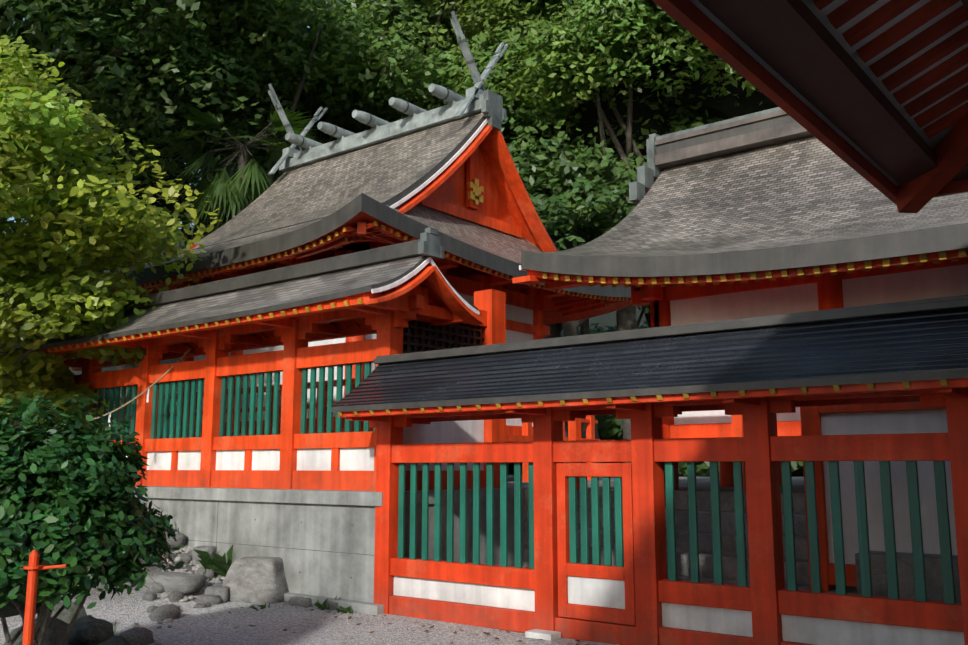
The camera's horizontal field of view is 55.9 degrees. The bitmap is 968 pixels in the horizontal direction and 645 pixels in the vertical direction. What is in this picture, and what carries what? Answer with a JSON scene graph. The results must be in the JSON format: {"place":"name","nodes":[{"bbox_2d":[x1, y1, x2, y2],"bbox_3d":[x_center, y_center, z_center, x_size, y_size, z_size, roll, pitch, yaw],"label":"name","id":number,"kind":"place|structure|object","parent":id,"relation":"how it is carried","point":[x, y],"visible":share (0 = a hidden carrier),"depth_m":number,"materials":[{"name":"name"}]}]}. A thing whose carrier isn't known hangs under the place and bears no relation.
{"place":"outdoors","nodes":[
{"label":"outdoors","id":0,"kind":"place"},
{"bbox_2d":[96,496,356,644],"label":"plants","id":1,"kind":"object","parent":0,"point":[219,565],"depth_m":11.69,"materials":[{"name":"green plant"}]},
{"bbox_2d":[7,0,558,234],"label":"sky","id":2,"kind":"structure","parent":0,"point":[325,0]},
{"bbox_2d":[0,227,803,644],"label":"ground","id":3,"kind":"structure","parent":0,"point":[208,625],"depth_m":9.49,"materials":[{"name":"grey gravel"}]},
{"bbox_2d":[4,617,68,644],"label":"rock","id":4,"kind":"object","parent":3,"relation":"on","point":[56,631],"visible":0.48,"depth_m":7.91,"materials":[{"name":"grey stone"}]},
{"bbox_2d":[22,550,66,644],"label":"red pole","id":5,"kind":"object","parent":3,"relation":"on","point":[33,567],"visible":1,"depth_m":5.36,"materials":[{"name":"red wood"}]},
{"bbox_2d":[0,347,114,429],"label":"shrub","id":6,"kind":"object","parent":3,"relation":"on","point":[42,374],"depth_m":14.29,"materials":[{"name":"green plant"}]},
{"bbox_2d":[51,602,86,623],"bbox_3d":[-4.205,2.927,9.117,0.551,0.292,0.432,3,-10,-19],"label":"rock","id":7,"kind":"object","parent":3,"relation":"on","point":[65,615],"visible":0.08,"depth_m":8.99,"materials":[{"name":"grey stone"}]},
{"bbox_2d":[0,219,155,375],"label":"tree","id":8,"kind":"object","parent":3,"relation":"on","point":[34,279],"depth_m":13.54,"materials":[{"name":"green plant"}]},
{"bbox_2d":[67,615,113,644],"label":"rock","id":9,"kind":"object","parent":3,"relation":"on","point":[88,630],"visible":0.88,"depth_m":8.37,"materials":[{"name":"grey stone"}]},
{"bbox_2d":[0,392,184,644],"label":"bush","id":10,"kind":"object","parent":3,"relation":"on","point":[96,515],"depth_m":6.48,"materials":[{"name":"green plant"}]},
{"bbox_2d":[0,35,221,316],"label":"tree","id":11,"kind":"object","parent":3,"relation":"on","point":[44,127],"depth_m":13.82,"materials":[{"name":"green plant"}]},
{"bbox_2d":[98,635,129,644],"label":"rock","id":12,"kind":"object","parent":3,"relation":"on","point":[117,640],"visible":1,"depth_m":7.88,"materials":[{"name":"grey stone"}]},
{"bbox_2d":[0,0,261,223],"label":"tree","id":13,"kind":"object","parent":3,"relation":"on","point":[35,30],"depth_m":23.21,"materials":[{"name":"green plant"}]},
{"bbox_2d":[120,627,154,644],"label":"rock","id":14,"kind":"object","parent":3,"relation":"on","point":[138,636],"visible":0.83,"depth_m":8.44,"materials":[{"name":"grey stone"}]},
{"bbox_2d":[142,593,156,600],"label":"rock","id":15,"kind":"object","parent":3,"relation":"on","point":[149,596],"visible":0.92,"depth_m":10.67,"materials":[{"name":"stone"}]},
{"bbox_2d":[147,605,158,612],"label":"rock","id":16,"kind":"object","parent":3,"relation":"on","point":[150,609],"visible":0.62,"depth_m":10.22,"materials":[{"name":"stone"}]},
{"bbox_2d":[1,0,307,435],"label":"tree","id":17,"kind":"object","parent":3,"relation":"on","point":[232,124],"depth_m":27.50,"materials":[{"name":"green plant"}]},
{"bbox_2d":[146,582,164,592],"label":"rock","id":18,"kind":"object","parent":3,"relation":"on","point":[155,587],"visible":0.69,"depth_m":10.99,"materials":[{"name":"stone"}]},
{"bbox_2d":[148,604,179,620],"bbox_3d":[-3.457,3.171,9.882,0.252,0.237,0.336,-8,-12,43],"label":"rock","id":19,"kind":"object","parent":3,"relation":"on","point":[164,612],"visible":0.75,"depth_m":9.80,"materials":[{"name":"grey stone"}]},
{"bbox_2d":[162,532,185,549],"bbox_3d":[-4.431,3.013,12.628,0.560,0.258,0.446,-9,-12,43],"label":"rock","id":20,"kind":"object","parent":3,"relation":"on","point":[180,537],"visible":0.29,"depth_m":12.50,"materials":[{"name":"stone"}]},
{"bbox_2d":[143,571,207,594],"bbox_3d":[-3.901,3.205,11.264,0.956,0.233,0.474,-4,-10,24],"label":"rock","id":21,"kind":"object","parent":3,"relation":"on","point":[187,583],"visible":0.6,"depth_m":11.04,"materials":[{"name":"stone"}]},
{"bbox_2d":[167,592,183,601],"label":"rock","id":22,"kind":"object","parent":3,"relation":"on","point":[174,596],"visible":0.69,"depth_m":10.74,"materials":[{"name":"grey stone"}]},
{"bbox_2d":[131,544,224,644],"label":"rocks","id":23,"kind":"object","parent":3,"relation":"on","point":[218,578],"visible":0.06,"depth_m":11.65,"materials":[{"name":"grey stone"}]},
{"bbox_2d":[177,553,191,562],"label":"rock","id":24,"kind":"object","parent":3,"relation":"on","point":[186,557],"visible":0.6,"depth_m":12.16,"materials":[{"name":"grey stone"}]},
{"bbox_2d":[193,603,205,607],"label":"rock","id":25,"kind":"object","parent":3,"relation":"on","point":[200,605],"visible":0.73,"depth_m":10.56,"materials":[{"name":"stone"}]},
{"bbox_2d":[191,545,216,564],"bbox_3d":[-3.738,3.181,12.257,0.324,0.363,0.329,-3,-9,18],"label":"rock","id":26,"kind":"object","parent":3,"relation":"on","point":[209,550],"visible":0.44,"depth_m":12.15,"materials":[{"name":"stone"}]},
{"bbox_2d":[195,567,215,580],"bbox_3d":[-3.582,3.246,11.737,0.265,0.191,0.251,2,-9,-11],"label":"rock","id":27,"kind":"object","parent":3,"relation":"on","point":[210,574],"visible":0.5,"depth_m":11.68,"materials":[{"name":"stone"}]},
{"bbox_2d":[196,594,219,603],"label":"rock","id":28,"kind":"object","parent":3,"relation":"on","point":[203,598],"visible":0.56,"depth_m":10.81,"materials":[{"name":"stone"}]},
{"bbox_2d":[205,597,220,604],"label":"rock","id":29,"kind":"object","parent":3,"relation":"on","point":[217,601],"visible":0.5,"depth_m":10.82,"materials":[{"name":"stone"}]},
{"bbox_2d":[211,582,222,585],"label":"rock","id":30,"kind":"object","parent":3,"relation":"on","point":[217,584],"visible":0.29,"depth_m":11.39,"materials":[{"name":"stone"}]},
{"bbox_2d":[204,585,229,602],"bbox_3d":[-3.237,3.316,11.095,0.317,0.232,0.314,0,-9,-2],"label":"rock","id":31,"kind":"object","parent":3,"relation":"on","point":[222,591],"visible":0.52,"depth_m":10.97,"materials":[{"name":"stone"}]},
{"bbox_2d":[222,556,288,602],"bbox_3d":[-2.827,3.199,11.348,0.882,0.572,0.695,-2,-9,13],"label":"rock","id":32,"kind":"object","parent":3,"relation":"on","point":[251,579],"visible":0.79,"depth_m":11.09,"materials":[{"name":"grey stone"}]},
{"bbox_2d":[102,10,448,183],"bbox_3d":[-7.753,-2.647,38.312,16.641,20.999,16.291,-7,-11,38],"label":"tree","id":33,"kind":"object","parent":3,"relation":"on","point":[319,92],"depth_m":34.81,"materials":[{"name":"green plant"}]},
{"bbox_2d":[288,596,312,606],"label":"rock","id":34,"kind":"object","parent":3,"relation":"on","point":[300,601],"visible":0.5,"depth_m":10.78,"materials":[{"name":"stone"}]},
{"bbox_2d":[322,601,337,609],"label":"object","id":35,"kind":"object","parent":3,"relation":"on","point":[333,605],"visible":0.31,"depth_m":10.51,"materials":[{"name":"stone"}]},
{"bbox_2d":[183,601,622,644],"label":"pebbles","id":36,"kind":"object","parent":3,"relation":"on","point":[350,617],"visible":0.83,"depth_m":9.30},
{"bbox_2d":[263,0,567,142],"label":"tree","id":37,"kind":"object","parent":3,"relation":"on","point":[353,127],"depth_m":35.98,"materials":[{"name":"green plant"}]},
{"bbox_2d":[336,0,572,112],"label":"tree","id":38,"kind":"object","parent":3,"relation":"on","point":[428,18],"visible":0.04,"depth_m":35.73,"materials":[{"name":"green plant"}]},
{"bbox_2d":[170,321,802,476],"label":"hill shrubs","id":39,"kind":"object","parent":3,"relation":"on","point":[609,427],"depth_m":35.55,"materials":[{"name":"green plant"}]},
{"bbox_2d":[307,0,681,474],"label":"tree","id":40,"kind":"object","parent":3,"relation":"on","point":[393,13],"depth_m":33.56,"materials":[{"name":"green plant"}]},
{"bbox_2d":[391,0,700,462],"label":"tree","id":41,"kind":"object","parent":3,"relation":"on","point":[561,111],"depth_m":31.54,"materials":[{"name":"green plant"}]},
{"bbox_2d":[133,402,960,614],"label":"stone wall","id":42,"kind":"structure","parent":3,"relation":"on","point":[321,543],"depth_m":10.64,"materials":[{"name":"concrete"}]},
{"bbox_2d":[0,0,334,428],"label":"tree","id":43,"kind":"object","parent":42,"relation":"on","point":[240,43],"depth_m":27.24,"materials":[{"name":"green plant"}]},
{"bbox_2d":[155,103,323,235],"bbox_3d":[-6.726,-1.074,24.711,4.728,10.432,4.778,-7,-11,38],"label":"palm","id":44,"kind":"object","parent":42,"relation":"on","point":[227,188],"depth_m":24.99,"materials":[{"name":"green plant"}]},
{"bbox_2d":[0,0,494,420],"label":"tree","id":45,"kind":"object","parent":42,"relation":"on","point":[334,22],"depth_m":29.58,"materials":[{"name":"green plant"}]},
{"bbox_2d":[0,227,505,490],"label":"shrine building","id":46,"kind":"structure","parent":42,"relation":"on","point":[403,297],"depth_m":12.29,"materials":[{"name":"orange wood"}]},
{"bbox_2d":[56,348,191,426],"bbox_3d":[-5.245,0.899,13.137,0.050,1.309,2.303,-7,-12,39],"label":"rope","id":47,"kind":"object","parent":46,"relation":"attached to","point":[160,378],"visible":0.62,"depth_m":13.44,"materials":[{"name":"white fabric"}]},
{"bbox_2d":[71,11,630,481],"bbox_3d":[-2.511,-1.316,19.926,8.690,9.408,8.900,-7,-11,38],"label":"shrine","id":48,"kind":"object","parent":42,"relation":"on","point":[449,171],"visible":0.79,"depth_m":18.60,"materials":[{"name":"grey wood"}]},
{"bbox_2d":[512,107,967,492],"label":"shrine building","id":49,"kind":"structure","parent":42,"relation":"on","point":[775,211],"depth_m":11.45,"materials":[{"name":"grey wood"}]},
{"bbox_2d":[382,0,761,462],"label":"tree","id":50,"kind":"object","parent":3,"relation":"on","point":[499,30],"depth_m":28.82,"materials":[{"name":"green plant"}]},
{"bbox_2d":[501,107,654,462],"bbox_3d":[2.709,0.066,30.629,13.028,13.462,12.765,-7,-11,38],"label":"tree","id":51,"kind":"object","parent":3,"relation":"on","point":[571,210],"depth_m":27.72,"materials":[{"name":"green plant"}]},
{"bbox_2d":[523,46,720,327],"bbox_3d":[7.417,-3.450,37.763,14.270,18.668,14.203,-7,-11,38],"label":"tree","id":52,"kind":"object","parent":3,"relation":"on","point":[537,134],"depth_m":37.53,"materials":[{"name":"green plant"}]},
{"bbox_2d":[523,38,738,235],"bbox_3d":[7.558,-2.310,34.477,14.787,16.823,14.562,-7,-11,38],"label":"tree","id":53,"kind":"object","parent":3,"relation":"on","point":[684,110],"depth_m":30.36,"materials":[{"name":"green plant"}]},
{"bbox_2d":[508,0,778,194],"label":"tree","id":54,"kind":"object","parent":3,"relation":"on","point":[725,108],"depth_m":28.90,"materials":[{"name":"green plant"}]},
{"bbox_2d":[331,295,967,644],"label":"fence","id":55,"kind":"object","parent":3,"relation":"on","point":[758,373],"visible":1,"depth_m":8.21,"materials":[{"name":"orange wood"}]},
{"bbox_2d":[655,10,721,127],"bbox_3d":[13.364,-5.900,31.895,20.044,22.357,17.233,-7,-11,38],"label":"tree","id":56,"kind":"object","parent":3,"relation":"on","point":[667,74],"depth_m":30.91,"materials":[{"name":"green plant"}]},
{"bbox_2d":[652,0,967,212],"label":"eave","id":57,"kind":"object","parent":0,"point":[874,93],"visible":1,"depth_m":5.56,"materials":[{"name":"brown wood"}]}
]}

